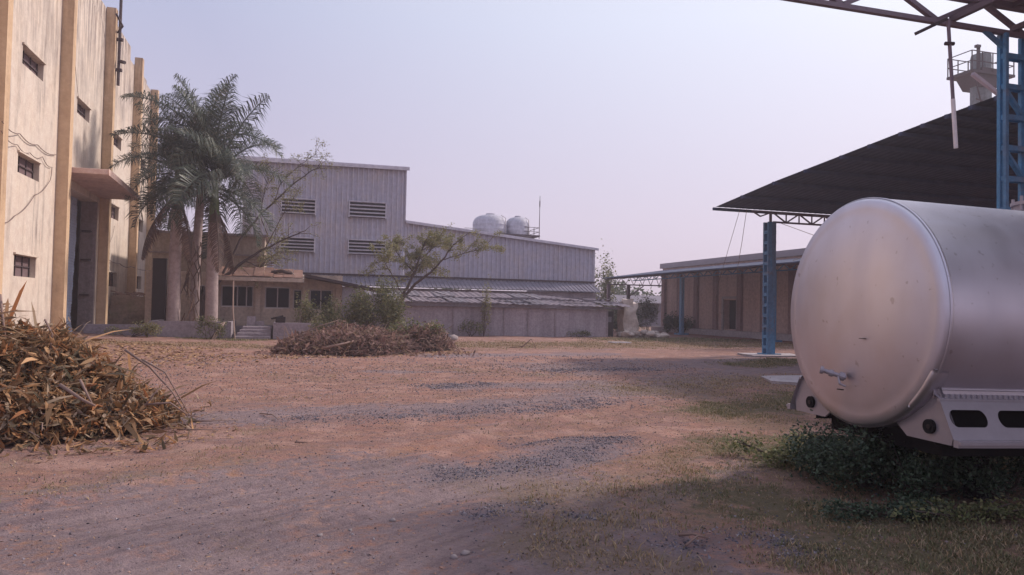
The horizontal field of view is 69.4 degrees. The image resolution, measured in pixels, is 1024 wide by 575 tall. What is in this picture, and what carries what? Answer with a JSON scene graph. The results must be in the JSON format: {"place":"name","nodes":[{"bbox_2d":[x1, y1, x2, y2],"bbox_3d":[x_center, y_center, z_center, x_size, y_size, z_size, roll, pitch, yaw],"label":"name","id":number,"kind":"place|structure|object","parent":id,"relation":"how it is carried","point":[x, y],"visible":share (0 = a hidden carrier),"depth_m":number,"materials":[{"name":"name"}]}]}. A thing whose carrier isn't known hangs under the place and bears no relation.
{"place":"outdoors","nodes":[
{"label":"outdoors","id":0,"kind":"place"},
{"bbox_2d":[0,327,1023,574],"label":"ground","id":1,"kind":"structure","parent":0,"point":[164,547],"depth_m":7.20,"materials":[{"name":"soil"}]},
{"bbox_2d":[0,0,158,333],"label":"warehouse","id":2,"kind":"structure","parent":1,"relation":"on","point":[59,250],"depth_m":29.20,"materials":[{"name":"beige paint"}]},
{"bbox_2d":[13,255,29,276],"bbox_3d":[-17.243,-0.744,25.834,0.085,0.720,2.170,2,-2,-16],"label":"window","id":3,"kind":"structure","parent":2,"relation":"in","point":[21,266],"depth_m":26.16,"materials":[{"name":"glass"}]},
{"bbox_2d":[17,156,33,178],"bbox_3d":[-17.173,-4.217,25.933,0.085,0.650,2.170,2,-2,-16],"label":"window","id":4,"kind":"structure","parent":2,"relation":"in","point":[25,167],"depth_m":26.26,"materials":[{"name":"glass"}]},
{"bbox_2d":[1,131,51,222],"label":"cable","id":5,"kind":"object","parent":2,"relation":"attached to","point":[35,194],"visible":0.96,"depth_m":26.12,"materials":[{"name":"black rubber"}]},
{"bbox_2d":[1,121,55,154],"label":"cable","id":6,"kind":"object","parent":2,"relation":"attached to","point":[27,141],"visible":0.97,"depth_m":25.57,"materials":[{"name":"black rubber"}]},
{"bbox_2d":[22,51,37,75],"bbox_3d":[-17.112,-7.908,26.086,0.085,0.620,2.170,2,-2,-16],"label":"window","id":7,"kind":"structure","parent":2,"relation":"in","point":[28,62],"depth_m":26.42,"materials":[{"name":"glass"}]},
{"bbox_2d":[77,103,84,118],"bbox_3d":[-18.976,-7.737,32.363,0.085,0.600,1.970,2,-2,-16],"label":"window","id":8,"kind":"structure","parent":2,"relation":"in","point":[80,110],"depth_m":32.66,"materials":[{"name":"glass"}]},
{"bbox_2d":[109,273,112,285],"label":"window","id":9,"kind":"structure","parent":2,"relation":"in","point":[110,274],"depth_m":39.05,"materials":[{"name":"metal"}]},
{"bbox_2d":[111,207,114,218],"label":"window","id":10,"kind":"structure","parent":2,"relation":"in","point":[112,209],"depth_m":39.06,"materials":[{"name":"glass"}]},
{"bbox_2d":[109,260,145,270],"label":"cable","id":11,"kind":"object","parent":2,"relation":"attached to","point":[126,267],"visible":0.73,"depth_m":40.20,"materials":[{"name":"black rubber"}]},
{"bbox_2d":[0,281,217,456],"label":"brush heap","id":12,"kind":"object","parent":1,"relation":"on","point":[55,389],"visible":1,"depth_m":9.40,"materials":[{"name":"brown plant"}]},
{"bbox_2d":[83,324,147,335],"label":"planter wall","id":13,"kind":"structure","parent":1,"relation":"on","point":[94,328],"depth_m":33.49,"materials":[{"name":"concrete"}]},
{"bbox_2d":[108,295,144,324],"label":"masonry block","id":14,"kind":"structure","parent":1,"relation":"on","point":[125,309],"depth_m":38.11,"materials":[{"name":"grey concrete"}]},
{"bbox_2d":[111,290,144,298],"bbox_3d":[-19.638,0.395,38.672,2.390,0.418,1.486,2,-2,-16],"label":"debris on block","id":15,"kind":"object","parent":14,"relation":"on","point":[134,294],"visible":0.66,"depth_m":38.36,"materials":[{"name":"grey"}]},
{"bbox_2d":[102,320,164,336],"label":"bush","id":16,"kind":"object","parent":1,"relation":"on","point":[152,328],"visible":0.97,"depth_m":32.93,"materials":[{"name":"green plant"}]},
{"bbox_2d":[148,319,235,338],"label":"planter wall","id":17,"kind":"structure","parent":1,"relation":"on","point":[181,329],"depth_m":34.58,"materials":[{"name":"concrete"}]},
{"bbox_2d":[177,429,219,429],"bbox_3d":[-4.136,1.865,9.718,0.545,0.033,0.167,1,-2,-6],"label":"stick","id":18,"kind":"object","parent":1,"relation":"on","point":[198,429],"visible":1,"depth_m":9.71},
{"bbox_2d":[194,315,227,339],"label":"bush","id":19,"kind":"object","parent":1,"relation":"on","point":[204,324],"visible":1,"depth_m":33.81,"materials":[{"name":"green plant"}]},
{"bbox_2d":[190,419,234,421],"bbox_3d":[-4.244,1.885,10.484,0.606,0.038,0.219,2,-2,-21],"label":"stick","id":20,"kind":"object","parent":1,"relation":"on","point":[210,420],"visible":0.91,"depth_m":10.43,"materials":[{"name":"wood"}]},
{"bbox_2d":[212,322,224,338],"bbox_3d":[-13.683,2.061,34.392,0.160,0.912,1.110,1,-2,6],"label":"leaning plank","id":21,"kind":"object","parent":1,"relation":"on","point":[214,335],"visible":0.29,"depth_m":34.26,"materials":[{"name":"brown wood"}]},
{"bbox_2d":[232,281,235,338],"bbox_3d":[-12.994,1.041,34.620,0.205,2.713,0.070,2,-2,-16],"label":"thin pole","id":22,"kind":"object","parent":1,"relation":"on","point":[233,311],"visible":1,"depth_m":34.59,"materials":[{"name":"brown wood"}]},
{"bbox_2d":[0,340,485,466],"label":"leaf litter","id":23,"kind":"object","parent":1,"relation":"on","point":[136,353],"visible":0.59,"depth_m":23.66,"materials":[{"name":"brown plant"}]},
{"bbox_2d":[235,316,272,338],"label":"porch steps","id":24,"kind":"structure","parent":1,"relation":"on","point":[253,328],"depth_m":35.87,"materials":[{"name":"concrete"}]},
{"bbox_2d":[141,230,389,334],"bbox_3d":[-13.416,-0.083,41.250,12.300,5.570,7.500,2,-2,-16],"label":"bungalow","id":25,"kind":"object","parent":1,"relation":"on","point":[270,297],"visible":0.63,"depth_m":39.26,"materials":[{"name":"paint"}]},
{"bbox_2d":[151,258,167,320],"bbox_3d":[-18.011,0.511,37.775,0.650,4.000,0.280,2,-2,-16],"label":"dark doorway","id":26,"kind":"structure","parent":25,"relation":"in","point":[160,265],"depth_m":37.66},
{"bbox_2d":[199,285,205,318],"bbox_3d":[-16.206,0.871,38.603,0.390,1.990,0.105,2,-2,-16],"label":"window","id":27,"kind":"structure","parent":25,"relation":"in","point":[203,286],"depth_m":38.63,"materials":[{"name":"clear glass"}]},
{"bbox_2d":[221,285,253,306],"bbox_3d":[-14.510,0.460,39.115,1.610,1.110,0.105,2,-2,-16],"label":"window","id":28,"kind":"structure","parent":25,"relation":"in","point":[243,295],"depth_m":39.12,"materials":[{"name":"grey glass"}]},
{"bbox_2d":[265,287,289,308],"bbox_3d":[-12.575,0.550,39.688,1.290,1.140,0.105,2,-2,-16],"label":"window","id":29,"kind":"structure","parent":25,"relation":"in","point":[275,297],"depth_m":39.69,"materials":[{"name":"grey glass"}]},
{"bbox_2d":[271,269,292,273],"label":"fallen branch","id":30,"kind":"object","parent":25,"relation":"on","point":[281,271],"visible":1,"depth_m":38.63,"materials":[{"name":"brown wood"}]},
{"bbox_2d":[293,289,301,308],"bbox_3d":[-11.589,0.629,39.979,0.470,1.040,0.105,2,-2,-16],"label":"window","id":31,"kind":"structure","parent":25,"relation":"in","point":[299,292],"depth_m":39.98,"materials":[{"name":"black glass"}]},
{"bbox_2d":[309,289,331,309],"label":"window","id":32,"kind":"structure","parent":25,"relation":"in","point":[318,295],"depth_m":40.31,"materials":[{"name":"grey glass"}]},
{"bbox_2d":[291,290,312,322],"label":"bush","id":33,"kind":"object","parent":1,"relation":"on","point":[306,314],"visible":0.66,"depth_m":37.44,"materials":[{"name":"green plant"}]},
{"bbox_2d":[297,293,340,322],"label":"bush","id":34,"kind":"object","parent":1,"relation":"on","point":[326,307],"visible":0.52,"depth_m":37.00,"materials":[{"name":"green plant"}]},
{"bbox_2d":[308,304,354,330],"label":"bush","id":35,"kind":"object","parent":1,"relation":"on","point":[325,321],"visible":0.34,"depth_m":35.97,"materials":[{"name":"green plant"}]},
{"bbox_2d":[273,321,393,338],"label":"planter wall","id":36,"kind":"structure","parent":1,"relation":"on","point":[278,331],"depth_m":35.62,"materials":[{"name":"concrete"}]},
{"bbox_2d":[271,315,284,322],"bbox_3d":[-11.238,1.508,35.579,0.657,0.357,0.220,2,-2,-16],"label":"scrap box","id":37,"kind":"object","parent":36,"relation":"on","point":[280,319],"visible":1,"depth_m":35.50,"materials":[{"name":"grey"}]},
{"bbox_2d":[320,280,378,327],"bbox_3d":[-8.072,1.126,36.883,2.844,3.074,2.201,2,-2,-16],"label":"bush","id":38,"kind":"object","parent":1,"relation":"on","point":[346,308],"visible":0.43,"depth_m":36.63,"materials":[{"name":"green plant"}]},
{"bbox_2d":[253,319,484,356],"bbox_3d":[-5.335,2.102,27.396,7.958,1.984,5.935,2,-2,-16],"label":"brush heap","id":39,"kind":"object","parent":1,"relation":"on","point":[350,340],"visible":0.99,"depth_m":25.75,"materials":[{"name":"brown plant"}]},
{"bbox_2d":[341,280,411,334],"bbox_3d":[-6.585,1.003,36.435,3.643,3.308,2.231,2,-2,-16],"label":"bush","id":40,"kind":"object","parent":1,"relation":"on","point":[392,309],"visible":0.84,"depth_m":36.25,"materials":[{"name":"green plant"}]},
{"bbox_2d":[373,263,397,323],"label":"bush","id":41,"kind":"object","parent":1,"relation":"on","point":[378,295],"visible":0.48,"depth_m":37.24,"materials":[{"name":"green plant"}]},
{"bbox_2d":[381,313,449,340],"bbox_3d":[-3.772,1.751,29.279,2.843,1.572,1.867,2,-2,-16],"label":"bush","id":42,"kind":"object","parent":1,"relation":"on","point":[406,327],"visible":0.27,"depth_m":28.92,"materials":[{"name":"green plant"}]},
{"bbox_2d":[238,156,600,323],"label":"corrugated hall","id":43,"kind":"structure","parent":1,"relation":"on","point":[355,209],"depth_m":49.45,"materials":[{"name":"metal"}]},
{"bbox_2d":[472,227,539,238],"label":"roof platform","id":44,"kind":"structure","parent":43,"relation":"on","point":[529,236],"depth_m":59.87,"materials":[{"name":"metal"}]},
{"bbox_2d":[472,213,506,233],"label":"water tank","id":45,"kind":"object","parent":44,"relation":"on","point":[490,222],"visible":0.85,"depth_m":59.03,"materials":[{"name":"white plastic"}]},
{"bbox_2d":[507,216,529,234],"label":"water tank","id":46,"kind":"object","parent":44,"relation":"on","point":[518,225],"visible":0.85,"depth_m":59.72,"materials":[{"name":"white plastic"}]},
{"bbox_2d":[539,201,539,238],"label":"antenna mast","id":47,"kind":"object","parent":44,"relation":"on","point":[539,219],"visible":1,"depth_m":60.08,"materials":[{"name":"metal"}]},
{"bbox_2d":[358,223,505,327],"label":"slender tree","id":48,"kind":"object","parent":1,"relation":"on","point":[430,242],"visible":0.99,"depth_m":40.09,"materials":[{"name":"green plant"}]},
{"bbox_2d":[448,334,457,339],"bbox_3d":[-3.046,2.621,38.284,0.561,0.389,0.572,2,-2,-16],"label":"stone","id":49,"kind":"object","parent":1,"relation":"on","point":[454,337],"visible":0.56,"depth_m":38.11,"materials":[{"name":"white stone"}]},
{"bbox_2d":[450,554,457,558],"bbox_3d":[-0.388,1.811,4.970,0.052,0.033,0.046,1,-2,14],"label":"stone","id":50,"kind":"object","parent":1,"relation":"on","point":[453,556],"visible":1,"depth_m":4.96,"materials":[{"name":"grey stone"}]},
{"bbox_2d":[461,550,469,555],"bbox_3d":[-0.317,1.816,5.056,0.068,0.039,0.071,2,-2,-16],"label":"stone","id":51,"kind":"object","parent":1,"relation":"on","point":[465,552],"visible":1,"depth_m":5.04,"materials":[{"name":"grey stone"}]},
{"bbox_2d":[458,319,483,336],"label":"bush","id":52,"kind":"object","parent":1,"relation":"on","point":[471,325],"visible":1,"depth_m":43.93,"materials":[{"name":"green plant"}]},
{"bbox_2d":[480,274,491,336],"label":"climbing weed","id":53,"kind":"object","parent":1,"relation":"on","point":[485,305],"visible":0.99,"depth_m":44.24,"materials":[{"name":"green plant"}]},
{"bbox_2d":[364,290,631,336],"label":"shed","id":54,"kind":"structure","parent":1,"relation":"on","point":[537,320],"depth_m":45.65,"materials":[{"name":"metal"}]},
{"bbox_2d":[432,291,451,295],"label":"loose sheet","id":55,"kind":"object","parent":54,"relation":"on","point":[441,293],"visible":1,"depth_m":44.64,"materials":[{"name":"grey metal"}]},
{"bbox_2d":[494,297,529,298],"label":"loose sheet","id":56,"kind":"object","parent":54,"relation":"on","point":[509,298],"visible":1,"depth_m":45.95,"materials":[{"name":"grey metal"}]},
{"bbox_2d":[520,293,540,298],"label":"loose sheet","id":57,"kind":"object","parent":54,"relation":"on","point":[530,296],"visible":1,"depth_m":46.23,"materials":[{"name":"grey metal"}]},
{"bbox_2d":[555,296,617,303],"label":"loose sheet","id":58,"kind":"object","parent":54,"relation":"on","point":[586,299],"visible":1,"depth_m":47.25,"materials":[{"name":"grey metal"}]},
{"bbox_2d":[0,362,1021,574],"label":"soil crumbs","id":59,"kind":"object","parent":1,"relation":"on","point":[307,381],"visible":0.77,"depth_m":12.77,"materials":[{"name":"brown soil"}]},
{"bbox_2d":[0,381,1022,574],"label":"pebbles","id":60,"kind":"object","parent":1,"relation":"on","point":[438,452],"visible":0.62,"depth_m":8.41,"materials":[{"name":"grey stone"}]},
{"bbox_2d":[566,329,590,336],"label":"bush","id":61,"kind":"object","parent":1,"relation":"on","point":[582,333],"visible":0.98,"depth_m":46.11,"materials":[{"name":"green plant"}]},
{"bbox_2d":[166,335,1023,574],"bbox_3d":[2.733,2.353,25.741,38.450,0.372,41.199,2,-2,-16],"label":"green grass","id":62,"kind":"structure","parent":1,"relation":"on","point":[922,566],"depth_m":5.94,"materials":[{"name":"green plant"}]},
{"bbox_2d":[595,245,617,310],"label":"tree","id":63,"kind":"object","parent":1,"relation":"on","point":[605,283],"visible":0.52,"depth_m":65.10,"materials":[{"name":"green plant"}]},
{"bbox_2d":[608,295,640,331],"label":"bush","id":64,"kind":"object","parent":1,"relation":"on","point":[615,311],"visible":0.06,"depth_m":60.31,"materials":[{"name":"green plant"}]},
{"bbox_2d":[595,272,656,295],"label":"tree","id":65,"kind":"object","parent":1,"relation":"on","point":[621,288],"visible":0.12,"depth_m":91.23,"materials":[{"name":"green plant"}]},
{"bbox_2d":[613,315,639,332],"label":"bush","id":66,"kind":"object","parent":1,"relation":"on","point":[615,326],"visible":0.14,"depth_m":56.45,"materials":[{"name":"green plant"}]},
{"bbox_2d":[617,299,638,332],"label":"ruined pillar","id":67,"kind":"structure","parent":1,"relation":"on","point":[627,319],"depth_m":48.45,"materials":[{"name":"stone"}]},
{"bbox_2d":[596,294,660,326],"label":"distant shed","id":68,"kind":"structure","parent":1,"relation":"on","point":[619,298],"depth_m":82.01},
{"bbox_2d":[616,329,669,337],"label":"rubble heap","id":69,"kind":"object","parent":1,"relation":"on","point":[647,334],"visible":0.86,"depth_m":47.51,"materials":[{"name":"stone"}]},
{"bbox_2d":[630,293,659,330],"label":"bush","id":70,"kind":"object","parent":1,"relation":"on","point":[646,311],"visible":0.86,"depth_m":62.53,"materials":[{"name":"green plant"}]},
{"bbox_2d":[663,311,694,332],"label":"bush","id":71,"kind":"object","parent":1,"relation":"on","point":[669,322],"visible":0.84,"depth_m":58.97,"materials":[{"name":"green plant"}]},
{"bbox_2d":[678,533,705,537],"bbox_3d":[1.343,1.852,5.523,0.206,0.049,0.042,0,-2,27],"label":"stick","id":72,"kind":"object","parent":1,"relation":"on","point":[684,534],"visible":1,"depth_m":5.53,"materials":[{"name":"wood"}]},
{"bbox_2d":[685,535,708,546],"bbox_3d":[1.353,1.849,5.432,0.288,0.045,0.038,3,-2,-42],"label":"stick","id":73,"kind":"object","parent":1,"relation":"on","point":[690,541],"visible":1,"depth_m":5.40,"materials":[{"name":"wood"}]},
{"bbox_2d":[602,258,800,341],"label":"loading canopy","id":74,"kind":"object","parent":1,"relation":"on","point":[749,265],"visible":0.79,"depth_m":54.12,"materials":[{"name":"metal"}]},
{"bbox_2d":[651,248,805,340],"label":"building","id":75,"kind":"structure","parent":1,"relation":"on","point":[733,308],"depth_m":55.01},
{"bbox_2d":[729,300,735,328],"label":"door","id":76,"kind":"structure","parent":75,"relation":"in","point":[732,323],"depth_m":55.09,"materials":[{"name":"grey metal"}]},
{"bbox_2d":[737,353,795,356],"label":"footing slab","id":77,"kind":"structure","parent":1,"relation":"on","point":[763,355],"depth_m":29.19,"materials":[{"name":"grey concrete"}]},
{"bbox_2d":[713,92,1017,354],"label":"open shed","id":78,"kind":"structure","parent":77,"relation":"on","point":[925,162],"depth_m":25.45,"materials":[{"name":"metal"}]},
{"bbox_2d":[713,209,746,300],"bbox_3d":[8.886,-1.305,30.114,0.380,3.689,1.517,2,-2,-29],"label":"hanging wire","id":79,"kind":"object","parent":78,"relation":"hanging from","point":[729,245],"visible":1,"depth_m":29.82,"materials":[{"name":"grey metal"}]},
{"bbox_2d":[710,425,851,469],"bbox_3d":[3.173,1.844,8.663,1.707,0.475,1.144,2,-2,-38],"label":"bush","id":80,"kind":"object","parent":1,"relation":"on","point":[776,453],"visible":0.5,"depth_m":8.46,"materials":[{"name":"green plant"}]},
{"bbox_2d":[762,375,802,385],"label":"ground slab","id":81,"kind":"structure","parent":1,"relation":"on","point":[789,379],"depth_m":18.62,"materials":[{"name":"grey concrete"}]},
{"bbox_2d":[780,425,855,479],"bbox_3d":[3.287,1.774,7.960,1.007,0.597,0.700,2,-2,-30],"label":"bush","id":82,"kind":"object","parent":1,"relation":"on","point":[799,455],"visible":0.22,"depth_m":7.84,"materials":[{"name":"green plant"}]},
{"bbox_2d":[785,409,926,499],"bbox_3d":[3.501,1.617,7.487,1.902,0.888,1.089,2,-2,-30],"label":"bush","id":83,"kind":"object","parent":1,"relation":"on","point":[828,458],"visible":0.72,"depth_m":7.07,"materials":[{"name":"green plant"}]},
{"bbox_2d":[806,487,962,522],"bbox_3d":[3.245,1.902,6.274,1.608,0.267,0.674,2,-2,-26],"label":"bush","id":84,"kind":"object","parent":1,"relation":"on","point":[856,508],"visible":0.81,"depth_m":6.25,"materials":[{"name":"green plant"}]},
{"bbox_2d":[782,0,1023,209],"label":"canopy","id":85,"kind":"object","parent":1,"relation":"on","point":[1005,99],"visible":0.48,"depth_m":10.03,"materials":[{"name":"metal"}]},
{"bbox_2d":[914,17,957,148],"bbox_3d":[5.414,-2.636,9.440,0.689,1.682,0.052,2,-2,-16],"label":"hanging pipe","id":86,"kind":"object","parent":85,"relation":"hanging from","point":[949,43],"visible":1,"depth_m":9.49,"materials":[{"name":"metal"}]},
{"bbox_2d":[786,196,1023,501],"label":"metal tank","id":87,"kind":"object","parent":1,"relation":"on","point":[907,322],"visible":1,"depth_m":6.55,"materials":[{"name":"metal"}]},
{"bbox_2d":[834,428,1010,505],"bbox_3d":[3.936,1.652,7.072,1.733,0.794,1.086,2,-2,-16],"label":"bush","id":88,"kind":"object","parent":1,"relation":"on","point":[919,472],"visible":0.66,"depth_m":6.76,"materials":[{"name":"green plant"}]},
{"bbox_2d":[887,492,1023,526],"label":"bush","id":89,"kind":"object","parent":1,"relation":"on","point":[987,510],"visible":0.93,"depth_m":6.14,"materials":[{"name":"green plant"}]},
{"bbox_2d":[916,452,1023,500],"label":"bush","id":90,"kind":"object","parent":1,"relation":"on","point":[1015,473],"visible":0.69,"depth_m":6.77,"materials":[{"name":"green plant"}]},
{"bbox_2d":[946,44,1014,104],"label":"tower","id":91,"kind":"structure","parent":1,"relation":"on","point":[977,81],"depth_m":44.77,"materials":[{"name":"metal"}]},
{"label":"planter soil","id":92,"kind":"structure","parent":1,"relation":"on","visible":0},
{"bbox_2d":[109,101,245,320],"bbox_3d":[-15.991,-3.645,34.931,6.003,10.670,5.562,0,-2,41],"label":"palm tree","id":93,"kind":"object","parent":92,"relation":"on","point":[176,248],"visible":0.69,"depth_m":34.56,"materials":[{"name":"green plant"}]},
{"bbox_2d":[181,242,205,320],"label":"hanging dead leaves","id":94,"kind":"object","parent":93,"relation":"hanging from","point":[187,277],"visible":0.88,"depth_m":35.23,"materials":[{"name":"brown plant"}]},
{"bbox_2d":[107,83,292,323],"bbox_3d":[-14.217,-3.895,35.344,7.347,11.275,8.477,0,-2,23],"label":"palm tree","id":95,"kind":"object","parent":92,"relation":"on","point":[216,230],"visible":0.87,"depth_m":34.80,"materials":[{"name":"green plant"}]},
{"bbox_2d":[120,73,284,320],"bbox_3d":[-15.424,-4.345,36.007,6.676,12.155,6.597,0,-2,36],"label":"palm tree","id":96,"kind":"object","parent":92,"relation":"on","point":[198,228],"visible":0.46,"depth_m":35.60,"materials":[{"name":"green plant"}]},
{"bbox_2d":[200,138,340,320],"bbox_3d":[-12.162,-2.998,38.527,4.272,10.505,6.162,0,-2,38],"label":"bare limbed tree","id":97,"kind":"object","parent":92,"relation":"on","point":[236,267],"visible":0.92,"depth_m":38.68,"materials":[{"name":"green plant"}]},
{"bbox_2d":[0,336,1023,574],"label":"dry grass","id":98,"kind":"structure","parent":0,"point":[690,469],"depth_m":6.87,"materials":[{"name":"brown plant"}]},
{"bbox_2d":[9,353,1018,574],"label":"gravel","id":99,"kind":"structure","parent":0,"point":[566,452],"depth_m":9.70,"materials":[{"name":"gravel"}]},
{"bbox_2d":[102,0,1023,308],"label":"sky","id":100,"kind":"structure","parent":0,"point":[627,122],"materials":[{"name":"blue"}]}
]}

